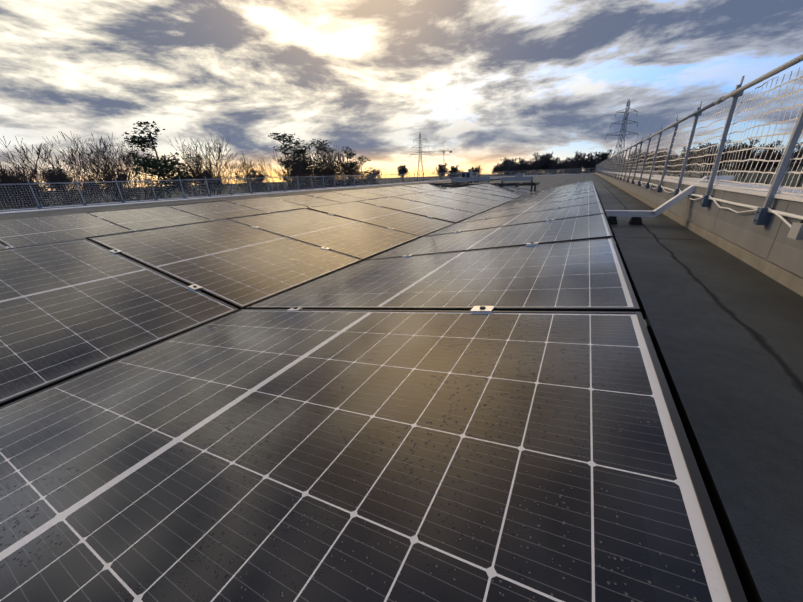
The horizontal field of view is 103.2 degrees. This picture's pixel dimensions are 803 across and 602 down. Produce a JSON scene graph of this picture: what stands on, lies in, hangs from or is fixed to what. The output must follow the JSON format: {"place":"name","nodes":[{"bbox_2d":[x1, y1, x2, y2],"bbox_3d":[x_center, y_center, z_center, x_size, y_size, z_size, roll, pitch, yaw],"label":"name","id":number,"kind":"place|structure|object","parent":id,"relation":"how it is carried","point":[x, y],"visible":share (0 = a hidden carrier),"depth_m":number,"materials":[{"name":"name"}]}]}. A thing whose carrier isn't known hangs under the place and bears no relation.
{"place":"outdoors","nodes":[
{"label":"outdoors","id":0,"kind":"place"},
{"bbox_2d":[0,174,802,601],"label":"roof deck","id":1,"kind":"structure","parent":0,"point":[728,328],"depth_m":1.29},
{"bbox_2d":[0,172,488,213],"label":"guard rail","id":2,"kind":"object","parent":1,"relation":"on","point":[56,207],"visible":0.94,"depth_m":16.58,"materials":[{"name":"grey metal"}]},
{"bbox_2d":[0,180,761,601],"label":"solar array","id":3,"kind":"object","parent":1,"relation":"on","point":[422,392],"visible":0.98,"depth_m":0.66,"materials":[{"name":"black"}]},
{"bbox_2d":[431,182,539,190],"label":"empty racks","id":4,"kind":"object","parent":1,"relation":"on","point":[531,184],"visible":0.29,"depth_m":12.27,"materials":[{"name":"black metal"}]},
{"bbox_2d":[595,172,802,296],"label":"parapet","id":5,"kind":"structure","parent":1,"relation":"on","point":[771,249],"depth_m":2.74,"materials":[{"name":"beige concrete"}]},
{"bbox_2d":[595,54,802,224],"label":"guard rail","id":6,"kind":"object","parent":5,"relation":"on","point":[762,216],"visible":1,"depth_m":3.17,"materials":[{"name":"grey metal"}]},
{"bbox_2d":[0,163,802,209],"bbox_3d":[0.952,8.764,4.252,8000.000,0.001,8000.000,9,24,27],"label":"ground","id":7,"kind":"structure","parent":0,"point":[747,180],"depth_m":374.51,"materials":[{"name":"green plant"}]},
{"bbox_2d":[0,173,20,208],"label":"tree","id":8,"kind":"object","parent":7,"relation":"on","point":[7,185],"visible":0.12,"depth_m":126.56,"materials":[{"name":"plant"}]},
{"bbox_2d":[14,177,48,201],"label":"tree","id":9,"kind":"object","parent":7,"relation":"on","point":[23,187],"depth_m":126.93,"materials":[{"name":"plant"}]},
{"bbox_2d":[41,166,72,197],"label":"tree","id":10,"kind":"object","parent":7,"relation":"on","point":[56,180],"visible":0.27,"depth_m":128.58,"materials":[{"name":"plant"}]},
{"bbox_2d":[0,136,121,209],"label":"tree","id":11,"kind":"object","parent":7,"relation":"on","point":[25,179],"visible":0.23,"depth_m":21.01,"materials":[{"name":"brown plant"}]},
{"bbox_2d":[85,177,103,201],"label":"tree","id":12,"kind":"object","parent":7,"relation":"on","point":[95,189],"visible":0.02,"depth_m":144.54,"materials":[{"name":"plant"}]},
{"bbox_2d":[44,130,178,202],"bbox_3d":[-27.093,-8.642,31.723,8.297,14.352,8.818,11,25,31],"label":"tree","id":13,"kind":"object","parent":7,"relation":"on","point":[128,164],"visible":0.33,"depth_m":29.34,"materials":[{"name":"brown plant"}]},
{"bbox_2d":[99,166,127,188],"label":"tree","id":14,"kind":"object","parent":7,"relation":"on","point":[116,178],"visible":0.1,"depth_m":149.18,"materials":[{"name":"plant"}]},
{"bbox_2d":[121,119,192,198],"bbox_3d":[-21.403,-8.477,29.717,6.014,15.113,5.150,14,26,35],"label":"pine tree","id":15,"kind":"object","parent":7,"relation":"on","point":[154,165],"visible":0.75,"depth_m":27.75,"materials":[{"name":"green plant"}]},
{"bbox_2d":[136,134,264,196],"bbox_3d":[-20.626,-10.294,35.255,10.811,14.421,10.268,-6,22,-10],"label":"tree","id":16,"kind":"object","parent":7,"relation":"on","point":[198,171],"visible":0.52,"depth_m":32.89,"materials":[{"name":"brown plant"}]},
{"bbox_2d":[210,176,230,192],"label":"tree","id":17,"kind":"object","parent":7,"relation":"on","point":[218,184],"depth_m":185.40,"materials":[{"name":"plant"}]},
{"bbox_2d":[232,174,274,192],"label":"tree","id":18,"kind":"object","parent":7,"relation":"on","point":[252,185],"depth_m":42.69,"materials":[{"name":"brown plant"}]},
{"bbox_2d":[245,168,268,186],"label":"tree","id":19,"kind":"object","parent":7,"relation":"on","point":[261,176],"visible":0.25,"depth_m":207.60,"materials":[{"name":"green plant"}]},
{"bbox_2d":[240,149,327,191],"bbox_3d":[-13.971,-12.114,40.985,11.083,13.189,7.124,-16,26,-32],"label":"tree","id":20,"kind":"object","parent":7,"relation":"on","point":[293,181],"visible":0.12,"depth_m":38.88,"materials":[{"name":"brown plant"}]},
{"bbox_2d":[268,133,309,189],"bbox_3d":[-16.368,-16.948,49.064,5.477,16.471,5.137,-15,25,-31],"label":"pine tree","id":21,"kind":"object","parent":7,"relation":"on","point":[286,148],"visible":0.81,"depth_m":46.56,"materials":[{"name":"green plant"}]},
{"bbox_2d":[282,139,318,186],"bbox_3d":[-15.159,-17.137,50.604,5.318,15.606,6.210,1,21,7],"label":"pine tree","id":22,"kind":"object","parent":7,"relation":"on","point":[299,145],"visible":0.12,"depth_m":48.88,"materials":[{"name":"green plant"}]},
{"bbox_2d":[282,142,349,188],"bbox_3d":[-11.221,-15.229,46.652,7.980,14.677,10.733,17,28,39],"label":"tree","id":23,"kind":"object","parent":7,"relation":"on","point":[322,165],"visible":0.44,"depth_m":44.87,"materials":[{"name":"brown plant"}]},
{"bbox_2d":[305,139,336,185],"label":"pine tree","id":24,"kind":"object","parent":7,"relation":"on","point":[319,145],"visible":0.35,"depth_m":54.82,"materials":[{"name":"green plant"}]},
{"bbox_2d":[302,145,367,187],"bbox_3d":[-11.308,-18.502,54.799,10.563,14.836,11.122,-12,24,-24],"label":"tree","id":25,"kind":"object","parent":7,"relation":"on","point":[346,171],"visible":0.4,"depth_m":53.07,"materials":[{"name":"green plant"}]},
{"bbox_2d":[341,146,359,184],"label":"pine tree","id":26,"kind":"object","parent":7,"relation":"on","point":[350,154],"visible":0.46,"depth_m":66.68,"materials":[{"name":"green plant"}]},
{"bbox_2d":[347,156,372,184],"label":"pine tree","id":27,"kind":"object","parent":7,"relation":"on","point":[361,160],"visible":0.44,"depth_m":75.75,"materials":[{"name":"green plant"}]},
{"bbox_2d":[352,173,372,185],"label":"tree","id":28,"kind":"object","parent":7,"relation":"on","point":[364,181],"depth_m":83.16,"materials":[{"name":"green plant"}]},
{"bbox_2d":[363,170,381,184],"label":"tree","id":29,"kind":"object","parent":7,"relation":"on","point":[374,174],"visible":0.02,"depth_m":89.46,"materials":[{"name":"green plant"}]},
{"bbox_2d":[367,168,381,183],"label":"tree","id":30,"kind":"object","parent":7,"relation":"on","point":[374,171],"visible":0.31,"depth_m":243.38,"materials":[{"name":"green plant"}]},
{"bbox_2d":[397,165,408,181],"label":"tree","id":31,"kind":"object","parent":7,"relation":"on","point":[403,169],"visible":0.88,"depth_m":251.38,"materials":[{"name":"green plant"}]},
{"bbox_2d":[410,133,430,180],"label":"pylon","id":32,"kind":"object","parent":7,"relation":"on","point":[419,165],"visible":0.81,"depth_m":299.93,"materials":[{"name":"grey metal"}]},
{"bbox_2d":[432,163,448,177],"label":"tree","id":33,"kind":"object","parent":7,"relation":"on","point":[441,169],"visible":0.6,"depth_m":233.01,"materials":[{"name":"green plant"}]},
{"bbox_2d":[442,165,459,178],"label":"tree","id":34,"kind":"object","parent":7,"relation":"on","point":[453,171],"visible":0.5,"depth_m":223.74,"materials":[{"name":"green plant"}]},
{"bbox_2d":[470,165,481,176],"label":"tree","id":35,"kind":"object","parent":7,"relation":"on","point":[476,169],"visible":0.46,"depth_m":231.72,"materials":[{"name":"plant"}]},
{"bbox_2d":[492,162,512,175],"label":"tree","id":36,"kind":"object","parent":7,"relation":"on","point":[499,164],"visible":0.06,"depth_m":209.60,"materials":[{"name":"green plant"}]},
{"bbox_2d":[493,158,517,175],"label":"tree","id":37,"kind":"object","parent":7,"relation":"on","point":[506,161],"visible":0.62,"depth_m":188.10,"materials":[{"name":"green plant"}]},
{"bbox_2d":[504,161,524,175],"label":"tree","id":38,"kind":"object","parent":7,"relation":"on","point":[515,168],"visible":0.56,"depth_m":172.36,"materials":[{"name":"green plant"}]},
{"bbox_2d":[516,157,532,173],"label":"tree","id":39,"kind":"object","parent":7,"relation":"on","point":[525,164],"visible":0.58,"depth_m":181.85,"materials":[{"name":"plant"}]},
{"bbox_2d":[525,159,540,174],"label":"tree","id":40,"kind":"object","parent":7,"relation":"on","point":[534,171],"visible":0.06,"depth_m":193.90,"materials":[{"name":"green plant"}]},
{"bbox_2d":[528,152,550,174],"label":"tree","id":41,"kind":"object","parent":7,"relation":"on","point":[534,162],"visible":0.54,"depth_m":185.51,"materials":[{"name":"green plant"}]},
{"bbox_2d":[534,151,556,174],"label":"tree","id":42,"kind":"object","parent":7,"relation":"on","point":[543,161],"visible":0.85,"depth_m":181.27,"materials":[{"name":"plant"}]},
{"bbox_2d":[546,158,560,174],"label":"tree","id":43,"kind":"object","parent":7,"relation":"on","point":[553,165],"visible":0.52,"depth_m":176.96,"materials":[{"name":"green plant"}]},
{"bbox_2d":[550,158,568,173],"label":"tree","id":44,"kind":"object","parent":7,"relation":"on","point":[563,167],"visible":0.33,"depth_m":183.01,"materials":[{"name":"green plant"}]},
{"bbox_2d":[559,157,579,172],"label":"tree","id":45,"kind":"object","parent":7,"relation":"on","point":[567,163],"visible":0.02,"depth_m":187.66,"materials":[{"name":"plant"}]},
{"bbox_2d":[566,161,587,173],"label":"tree","id":46,"kind":"object","parent":7,"relation":"on","point":[571,170],"visible":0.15,"depth_m":166.04,"materials":[{"name":"green plant"}]},
{"bbox_2d":[567,151,600,173],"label":"tree","id":47,"kind":"object","parent":7,"relation":"on","point":[581,162],"visible":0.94,"depth_m":157.81,"materials":[{"name":"plant"}]},
{"bbox_2d":[585,161,599,172],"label":"tree","id":48,"kind":"object","parent":7,"relation":"on","point":[593,170],"visible":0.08,"depth_m":162.96,"materials":[{"name":"green plant"}]},
{"bbox_2d":[593,149,617,168],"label":"tree","id":49,"kind":"object","parent":7,"relation":"on","point":[601,156],"visible":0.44,"depth_m":157.24,"materials":[{"name":"green plant"}]},
{"bbox_2d":[604,155,625,171],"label":"tree","id":50,"kind":"object","parent":7,"relation":"on","point":[619,165],"depth_m":162.52,"materials":[{"name":"green plant"}]},
{"bbox_2d":[605,101,638,170],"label":"pylon","id":51,"kind":"object","parent":7,"relation":"on","point":[625,116],"visible":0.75,"depth_m":191.71,"materials":[{"name":"grey metal"}]},
{"bbox_2d":[616,156,639,172],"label":"tree","id":52,"kind":"object","parent":7,"relation":"on","point":[628,168],"depth_m":163.08,"materials":[{"name":"plant"}]},
{"bbox_2d":[625,148,652,172],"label":"tree","id":53,"kind":"object","parent":7,"relation":"on","point":[640,161],"depth_m":148.54,"materials":[{"name":"green plant"}]},
{"bbox_2d":[636,153,660,173],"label":"tree","id":54,"kind":"object","parent":7,"relation":"on","point":[648,165],"depth_m":170.79,"materials":[{"name":"green plant"}]},
{"bbox_2d":[648,149,676,174],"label":"tree","id":55,"kind":"object","parent":7,"relation":"on","point":[663,159],"depth_m":164.06,"materials":[{"name":"green plant"}]},
{"bbox_2d":[656,159,684,175],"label":"tree","id":56,"kind":"object","parent":7,"relation":"on","point":[668,167],"depth_m":161.13,"materials":[{"name":"plant"}]},
{"bbox_2d":[669,155,695,176],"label":"tree","id":57,"kind":"object","parent":7,"relation":"on","point":[679,167],"depth_m":147.05,"materials":[{"name":"green plant"}]},
{"bbox_2d":[705,146,741,175],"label":"tree","id":58,"kind":"object","parent":7,"relation":"on","point":[717,174],"depth_m":144.84,"materials":[{"name":"plant"}]},
{"bbox_2d":[0,0,802,190],"label":"sky","id":59,"kind":"structure","parent":0,"point":[486,83],"materials":[{"name":"grey"}]},
{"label":"building walls","id":60,"kind":"object","parent":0,"visible":0},
{"bbox_2d":[388,172,791,227],"bbox_3d":[6.382,-8.079,21.283,13.291,0.588,49.249,9,24,27],"label":"roof clutter","id":61,"kind":"object","parent":60,"relation":"on","point":[519,177],"visible":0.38,"depth_m":24.59,"materials":[{"name":"grey metal"}]},
{"bbox_2d":[461,169,471,177],"bbox_3d":[9.558,-18.384,46.227,1.540,1.400,1.610,9,24,27],"label":"rooftop unit","id":62,"kind":"object","parent":61,"relation":"on","point":[466,174],"visible":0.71,"depth_m":45.60,"materials":[{"name":"grey metal"}]},
{"bbox_2d":[488,168,594,176],"bbox_3d":[27.608,-25.992,64.366,20.780,1.120,1.620,9,24,27],"label":"guard rail","id":63,"kind":"object","parent":61,"relation":"on","point":[539,172],"visible":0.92,"depth_m":64.60,"materials":[{"name":"grey"}]},
{"bbox_2d":[605,175,733,224],"bbox_3d":[3.431,-1.347,4.311,1.400,0.610,0.195,9,24,27],"label":"cable tray","id":64,"kind":"object","parent":61,"relation":"on","point":[636,216],"visible":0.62,"depth_m":4.34,"materials":[{"name":"grey metal"}]},
{"bbox_2d":[604,174,802,239],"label":"parapet conduit","id":65,"kind":"object","parent":61,"relation":"on","point":[795,231],"visible":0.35,"depth_m":2.11,"materials":[{"name":"white plastic"}]},
{"label":"yard pavement","id":66,"kind":"structure","parent":0,"visible":0},
{"bbox_2d":[672,146,705,177],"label":"tree","id":67,"kind":"object","parent":66,"relation":"on","point":[692,167],"depth_m":143.83,"materials":[{"name":"plant"}]},
{"bbox_2d":[677,139,730,177],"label":"tree","id":68,"kind":"object","parent":66,"relation":"on","point":[697,153],"depth_m":126.22,"materials":[{"name":"green plant"}]},
{"bbox_2d":[704,138,768,175],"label":"tree","id":69,"kind":"object","parent":66,"relation":"on","point":[749,162],"depth_m":116.33,"materials":[{"name":"green plant"}]},
{"bbox_2d":[728,143,770,181],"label":"tree","id":70,"kind":"object","parent":66,"relation":"on","point":[758,165],"depth_m":118.82,"materials":[{"name":"green plant"}]},
{"bbox_2d":[754,152,781,183],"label":"tree","id":71,"kind":"object","parent":66,"relation":"on","point":[769,167],"depth_m":131.09,"materials":[{"name":"green plant"}]},
{"bbox_2d":[755,140,783,184],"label":"tree","id":72,"kind":"object","parent":66,"relation":"on","point":[771,150],"depth_m":129.39,"materials":[{"name":"green plant"}]},
{"bbox_2d":[764,142,802,174],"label":"tree","id":73,"kind":"object","parent":66,"relation":"on","point":[779,155],"depth_m":104.58,"materials":[{"name":"plant"}]},
{"bbox_2d":[797,142,802,186],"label":"tree","id":74,"kind":"object","parent":66,"relation":"on","point":[801,163],"depth_m":124.41,"materials":[{"name":"green plant"}]}
]}

